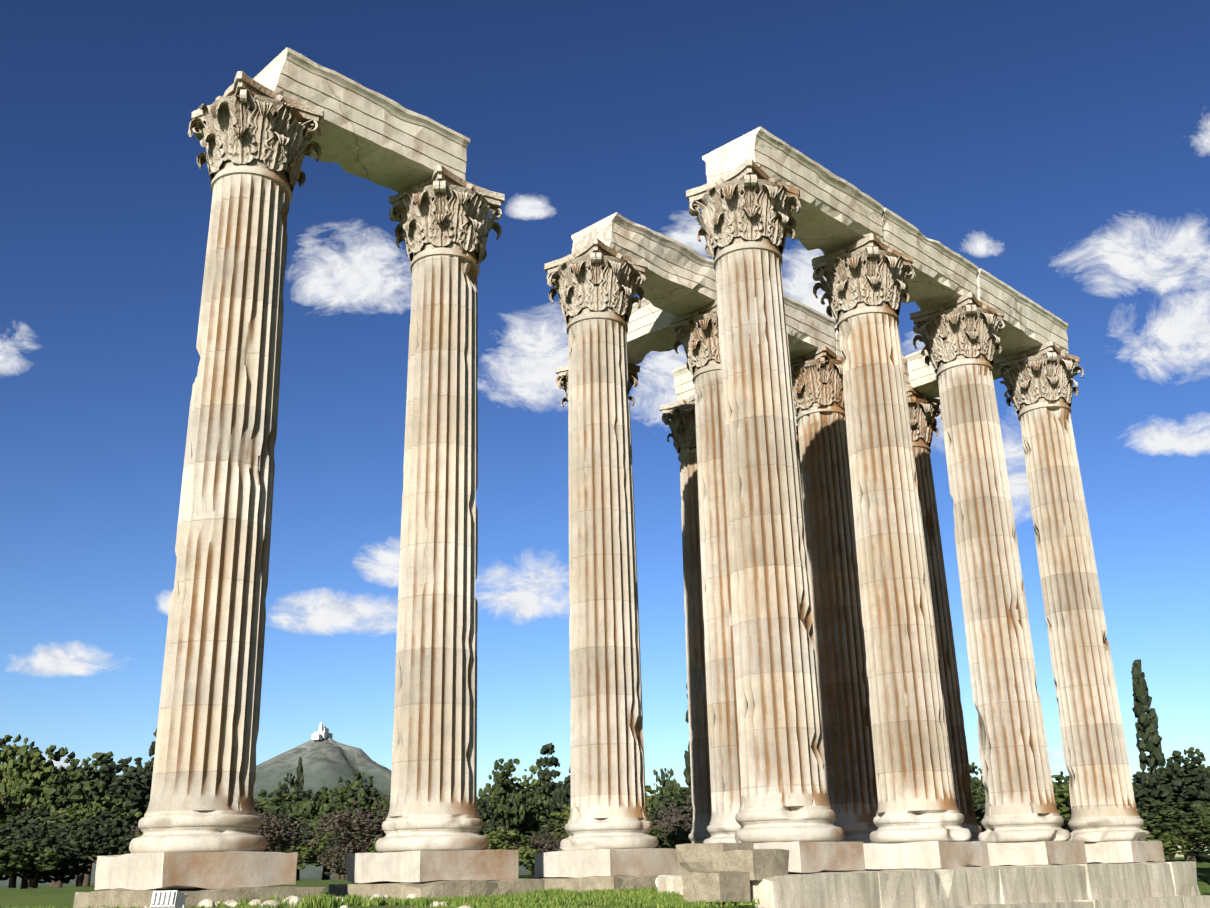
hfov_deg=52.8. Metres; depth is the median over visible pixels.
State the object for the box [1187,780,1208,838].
tree
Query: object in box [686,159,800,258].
column capital
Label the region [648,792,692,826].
tree
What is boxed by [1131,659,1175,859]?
tree
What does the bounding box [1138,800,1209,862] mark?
tree
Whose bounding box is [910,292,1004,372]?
column capital
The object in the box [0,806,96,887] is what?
tree
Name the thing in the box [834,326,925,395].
architrave
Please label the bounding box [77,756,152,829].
tree
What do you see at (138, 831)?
tree
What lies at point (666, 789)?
tree
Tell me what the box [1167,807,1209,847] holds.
tree
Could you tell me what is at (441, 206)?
column capital
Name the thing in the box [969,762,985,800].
tree
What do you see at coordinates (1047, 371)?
column capital
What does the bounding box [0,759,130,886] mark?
tree
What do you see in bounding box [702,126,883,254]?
architrave
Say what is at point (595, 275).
column capital
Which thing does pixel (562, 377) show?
column capital
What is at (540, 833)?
tree
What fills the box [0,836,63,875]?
tree
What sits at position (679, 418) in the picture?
column capital
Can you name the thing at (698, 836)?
column base
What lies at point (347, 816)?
bush
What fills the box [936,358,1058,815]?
column shaft
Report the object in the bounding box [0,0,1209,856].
sky
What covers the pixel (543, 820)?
tree
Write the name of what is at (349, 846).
bush
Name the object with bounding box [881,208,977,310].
architrave
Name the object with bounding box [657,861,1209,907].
crepidoma steps
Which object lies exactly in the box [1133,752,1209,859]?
tree
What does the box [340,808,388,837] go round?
tree
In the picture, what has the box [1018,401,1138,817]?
column shaft
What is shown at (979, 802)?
tree
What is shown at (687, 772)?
tree
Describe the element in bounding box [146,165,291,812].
column shaft
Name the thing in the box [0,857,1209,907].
ground
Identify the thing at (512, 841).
tree
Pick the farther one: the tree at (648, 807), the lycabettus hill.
the lycabettus hill
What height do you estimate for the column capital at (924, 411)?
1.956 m
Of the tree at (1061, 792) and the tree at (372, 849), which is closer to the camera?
the tree at (372, 849)
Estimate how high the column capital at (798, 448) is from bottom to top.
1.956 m
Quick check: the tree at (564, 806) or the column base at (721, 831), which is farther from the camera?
the tree at (564, 806)
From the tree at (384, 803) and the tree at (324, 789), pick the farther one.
the tree at (324, 789)
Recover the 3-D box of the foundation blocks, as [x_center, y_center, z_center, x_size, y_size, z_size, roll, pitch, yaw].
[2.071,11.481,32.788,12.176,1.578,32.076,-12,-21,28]
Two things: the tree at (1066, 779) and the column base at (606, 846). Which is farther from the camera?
the tree at (1066, 779)
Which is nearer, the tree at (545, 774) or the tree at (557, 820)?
the tree at (557, 820)
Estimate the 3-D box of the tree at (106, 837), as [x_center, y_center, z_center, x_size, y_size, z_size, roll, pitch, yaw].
[-21.142,16.802,50.753,4.904,3.971,4.658,14,-24,-38]
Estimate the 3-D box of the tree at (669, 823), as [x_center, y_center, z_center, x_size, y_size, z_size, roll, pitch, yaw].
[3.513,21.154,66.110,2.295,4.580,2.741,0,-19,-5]
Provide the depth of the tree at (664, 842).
61.74 m
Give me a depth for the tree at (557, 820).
60.33 m
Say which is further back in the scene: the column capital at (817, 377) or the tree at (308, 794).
the tree at (308, 794)
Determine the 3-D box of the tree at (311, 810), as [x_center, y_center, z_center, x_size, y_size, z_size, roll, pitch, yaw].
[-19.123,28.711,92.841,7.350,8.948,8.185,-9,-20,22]
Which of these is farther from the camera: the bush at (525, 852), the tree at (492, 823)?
the tree at (492, 823)
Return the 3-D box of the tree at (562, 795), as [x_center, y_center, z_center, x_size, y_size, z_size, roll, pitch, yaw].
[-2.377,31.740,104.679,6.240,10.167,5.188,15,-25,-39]
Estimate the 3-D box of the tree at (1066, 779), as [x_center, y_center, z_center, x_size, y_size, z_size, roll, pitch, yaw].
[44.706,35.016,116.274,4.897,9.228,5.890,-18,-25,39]
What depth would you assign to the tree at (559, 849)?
52.35 m
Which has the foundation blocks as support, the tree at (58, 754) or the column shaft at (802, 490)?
the column shaft at (802, 490)
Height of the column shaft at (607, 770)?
13.650 m
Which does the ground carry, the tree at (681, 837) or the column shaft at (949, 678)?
the tree at (681, 837)
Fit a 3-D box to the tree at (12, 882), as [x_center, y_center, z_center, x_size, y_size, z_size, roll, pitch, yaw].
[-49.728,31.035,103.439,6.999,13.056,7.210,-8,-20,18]
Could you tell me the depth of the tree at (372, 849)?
52.30 m
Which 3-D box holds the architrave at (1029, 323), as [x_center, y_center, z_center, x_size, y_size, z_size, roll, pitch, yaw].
[13.651,-4.489,41.813,1.955,1.330,6.387,-19,-26,42]
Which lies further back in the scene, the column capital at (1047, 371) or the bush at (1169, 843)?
the bush at (1169, 843)
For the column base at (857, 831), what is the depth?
36.98 m
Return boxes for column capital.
[188,71,323,191]
[389,165,504,263]
[544,238,647,325]
[556,364,639,406]
[659,394,696,453]
[670,299,720,375]
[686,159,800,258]
[790,345,844,416]
[796,427,800,475]
[811,234,915,322]
[906,386,941,446]
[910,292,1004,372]
[994,341,1083,413]
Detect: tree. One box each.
[0,734,66,822]
[0,738,9,834]
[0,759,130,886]
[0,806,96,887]
[0,827,83,888]
[0,835,31,876]
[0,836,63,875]
[8,741,38,887]
[8,745,92,886]
[36,808,136,868]
[37,810,82,887]
[61,794,142,836]
[65,763,129,885]
[75,751,127,885]
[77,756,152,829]
[122,786,144,832]
[127,822,142,853]
[128,762,146,796]
[140,728,156,814]
[254,784,320,827]
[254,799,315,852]
[259,809,316,862]
[270,773,303,803]
[284,789,316,880]
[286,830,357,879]
[294,757,304,802]
[299,770,389,878]
[303,786,337,879]
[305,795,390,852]
[307,788,384,878]
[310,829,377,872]
[314,831,383,875]
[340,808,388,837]
[368,837,381,852]
[377,799,389,809]
[477,758,551,840]
[477,797,503,838]
[477,800,535,849]
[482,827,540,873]
[499,808,553,842]
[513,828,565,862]
[514,765,568,874]
[519,819,565,860]
[524,780,563,818]
[530,804,570,835]
[532,743,561,814]
[542,767,570,817]
[542,807,657,844]
[542,842,560,851]
[645,785,657,811]
[646,792,675,811]
[647,787,689,813]
[648,768,680,814]
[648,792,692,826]
[650,828,675,848]
[651,791,692,835]
[654,800,690,836]
[666,810,692,848]
[683,685,691,799]
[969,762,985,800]
[971,788,985,825]
[974,807,985,831]
[1051,775,1070,827]
[1058,771,1068,782]
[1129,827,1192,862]
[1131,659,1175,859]
[1132,767,1151,789]
[1132,775,1140,783]
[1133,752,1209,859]
[1137,797,1165,859]
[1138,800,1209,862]
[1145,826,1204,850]
[1157,747,1209,773]
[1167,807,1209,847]
[1185,805,1209,851]
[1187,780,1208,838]
[1190,846,1209,858]
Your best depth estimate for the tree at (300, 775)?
131.37 m
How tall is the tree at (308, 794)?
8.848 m
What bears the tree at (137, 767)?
on the ground
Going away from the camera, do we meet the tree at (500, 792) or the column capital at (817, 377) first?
the column capital at (817, 377)
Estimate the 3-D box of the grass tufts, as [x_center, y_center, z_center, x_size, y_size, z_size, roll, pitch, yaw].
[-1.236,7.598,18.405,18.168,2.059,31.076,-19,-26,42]
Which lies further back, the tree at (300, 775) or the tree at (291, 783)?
the tree at (300, 775)
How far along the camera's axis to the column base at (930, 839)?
29.68 m
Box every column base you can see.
[95,810,297,889]
[346,814,517,882]
[534,818,682,877]
[688,830,710,843]
[703,821,740,843]
[734,806,864,872]
[833,822,877,842]
[863,810,989,869]
[961,824,981,840]
[978,813,1086,865]
[1068,816,1164,863]
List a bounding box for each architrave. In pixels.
[253,47,469,192]
[571,212,716,315]
[626,298,683,364]
[672,365,694,400]
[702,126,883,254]
[783,295,835,358]
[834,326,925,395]
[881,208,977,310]
[905,350,1001,397]
[976,268,1067,356]
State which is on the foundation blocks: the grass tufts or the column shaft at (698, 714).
the column shaft at (698, 714)
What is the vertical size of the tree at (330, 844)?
3.344 m
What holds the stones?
on the ground
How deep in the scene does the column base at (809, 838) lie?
25.89 m
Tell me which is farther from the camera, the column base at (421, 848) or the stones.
the column base at (421, 848)
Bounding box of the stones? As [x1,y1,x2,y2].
[100,893,471,907]
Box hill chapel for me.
[311,722,332,739]
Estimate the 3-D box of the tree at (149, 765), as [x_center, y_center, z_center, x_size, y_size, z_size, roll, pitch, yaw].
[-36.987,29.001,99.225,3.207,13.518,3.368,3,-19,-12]
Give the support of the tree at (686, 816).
on the ground
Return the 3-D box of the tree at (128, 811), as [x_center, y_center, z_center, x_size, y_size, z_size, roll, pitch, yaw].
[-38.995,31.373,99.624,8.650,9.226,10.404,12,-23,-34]
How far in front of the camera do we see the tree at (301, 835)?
68.02 m
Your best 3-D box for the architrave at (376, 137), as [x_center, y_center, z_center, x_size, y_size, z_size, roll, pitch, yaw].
[-6.135,-7.958,30.290,1.951,1.322,5.566,-19,-26,42]
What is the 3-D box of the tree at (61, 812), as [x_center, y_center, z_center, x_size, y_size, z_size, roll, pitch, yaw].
[-28.687,21.052,63.700,7.787,4.738,6.972,9,-21,-28]
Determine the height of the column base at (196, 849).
1.370 m
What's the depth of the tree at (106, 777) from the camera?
115.97 m
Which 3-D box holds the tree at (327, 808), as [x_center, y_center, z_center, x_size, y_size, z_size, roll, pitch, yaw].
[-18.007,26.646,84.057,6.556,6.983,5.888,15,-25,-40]
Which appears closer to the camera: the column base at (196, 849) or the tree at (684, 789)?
the column base at (196, 849)
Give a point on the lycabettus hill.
(328, 762)
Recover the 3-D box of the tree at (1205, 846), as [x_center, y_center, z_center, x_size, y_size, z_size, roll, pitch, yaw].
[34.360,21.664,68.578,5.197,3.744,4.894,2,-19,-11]
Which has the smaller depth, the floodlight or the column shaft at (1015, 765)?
the floodlight
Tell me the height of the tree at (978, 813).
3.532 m
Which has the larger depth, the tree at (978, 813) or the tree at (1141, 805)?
the tree at (1141, 805)
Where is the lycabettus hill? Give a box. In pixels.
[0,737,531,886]
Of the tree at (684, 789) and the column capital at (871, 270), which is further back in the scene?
the tree at (684, 789)
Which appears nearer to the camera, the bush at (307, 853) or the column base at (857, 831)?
the column base at (857, 831)
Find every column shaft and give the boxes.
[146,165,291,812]
[387,247,479,816]
[567,312,648,819]
[678,448,711,830]
[692,363,740,821]
[713,241,830,808]
[796,406,877,822]
[800,476,803,511]
[837,306,958,812]
[912,441,977,823]
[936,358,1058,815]
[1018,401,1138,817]
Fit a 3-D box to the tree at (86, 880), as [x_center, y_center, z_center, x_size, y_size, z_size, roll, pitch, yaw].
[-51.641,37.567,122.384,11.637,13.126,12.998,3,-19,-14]
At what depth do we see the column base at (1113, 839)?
37.03 m
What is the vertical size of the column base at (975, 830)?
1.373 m
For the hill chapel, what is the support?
on the lycabettus hill
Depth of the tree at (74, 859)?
51.22 m
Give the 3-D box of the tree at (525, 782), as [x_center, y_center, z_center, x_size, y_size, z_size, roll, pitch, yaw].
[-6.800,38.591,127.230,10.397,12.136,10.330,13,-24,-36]
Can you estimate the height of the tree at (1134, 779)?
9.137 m
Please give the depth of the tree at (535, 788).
121.27 m
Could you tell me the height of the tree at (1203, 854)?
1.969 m
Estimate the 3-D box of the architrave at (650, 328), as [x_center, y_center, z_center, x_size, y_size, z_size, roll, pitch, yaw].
[1.164,-4.162,41.860,5.041,1.321,1.958,-19,-26,42]
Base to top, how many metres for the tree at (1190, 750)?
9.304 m
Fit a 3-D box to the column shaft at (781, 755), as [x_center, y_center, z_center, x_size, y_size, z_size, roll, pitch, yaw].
[3.830,1.383,29.156,2.019,13.650,2.020,-19,-26,42]
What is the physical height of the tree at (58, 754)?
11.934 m
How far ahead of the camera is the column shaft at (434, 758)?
28.17 m
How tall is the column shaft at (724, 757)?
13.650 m
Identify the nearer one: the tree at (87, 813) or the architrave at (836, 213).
the architrave at (836, 213)
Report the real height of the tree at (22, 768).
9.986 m
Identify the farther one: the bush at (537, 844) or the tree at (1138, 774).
the tree at (1138, 774)
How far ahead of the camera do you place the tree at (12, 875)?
51.21 m
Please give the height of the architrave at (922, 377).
1.323 m
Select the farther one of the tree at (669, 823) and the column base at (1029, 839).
the tree at (669, 823)
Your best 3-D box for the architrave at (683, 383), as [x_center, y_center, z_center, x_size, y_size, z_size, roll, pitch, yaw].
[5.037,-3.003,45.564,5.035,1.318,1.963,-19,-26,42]
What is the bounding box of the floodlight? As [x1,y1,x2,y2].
[145,890,187,907]
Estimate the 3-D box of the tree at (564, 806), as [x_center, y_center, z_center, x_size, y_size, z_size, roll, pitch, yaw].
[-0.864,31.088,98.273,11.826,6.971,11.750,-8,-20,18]
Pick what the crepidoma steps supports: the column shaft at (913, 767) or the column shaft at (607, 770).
the column shaft at (913, 767)
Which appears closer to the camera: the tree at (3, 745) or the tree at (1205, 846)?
the tree at (1205, 846)
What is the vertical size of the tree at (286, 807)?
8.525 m
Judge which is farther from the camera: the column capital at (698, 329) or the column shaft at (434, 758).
the column capital at (698, 329)
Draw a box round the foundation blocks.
[73,842,788,907]
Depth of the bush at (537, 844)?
56.21 m
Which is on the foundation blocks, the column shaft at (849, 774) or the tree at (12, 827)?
the column shaft at (849, 774)
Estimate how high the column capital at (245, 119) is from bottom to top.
1.957 m
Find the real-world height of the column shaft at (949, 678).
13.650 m
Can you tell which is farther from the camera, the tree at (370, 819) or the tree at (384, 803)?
the tree at (384, 803)
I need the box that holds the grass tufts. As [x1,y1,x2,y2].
[0,886,759,907]
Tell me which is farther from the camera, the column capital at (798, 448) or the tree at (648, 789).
the tree at (648, 789)
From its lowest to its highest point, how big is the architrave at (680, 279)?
1.324 m

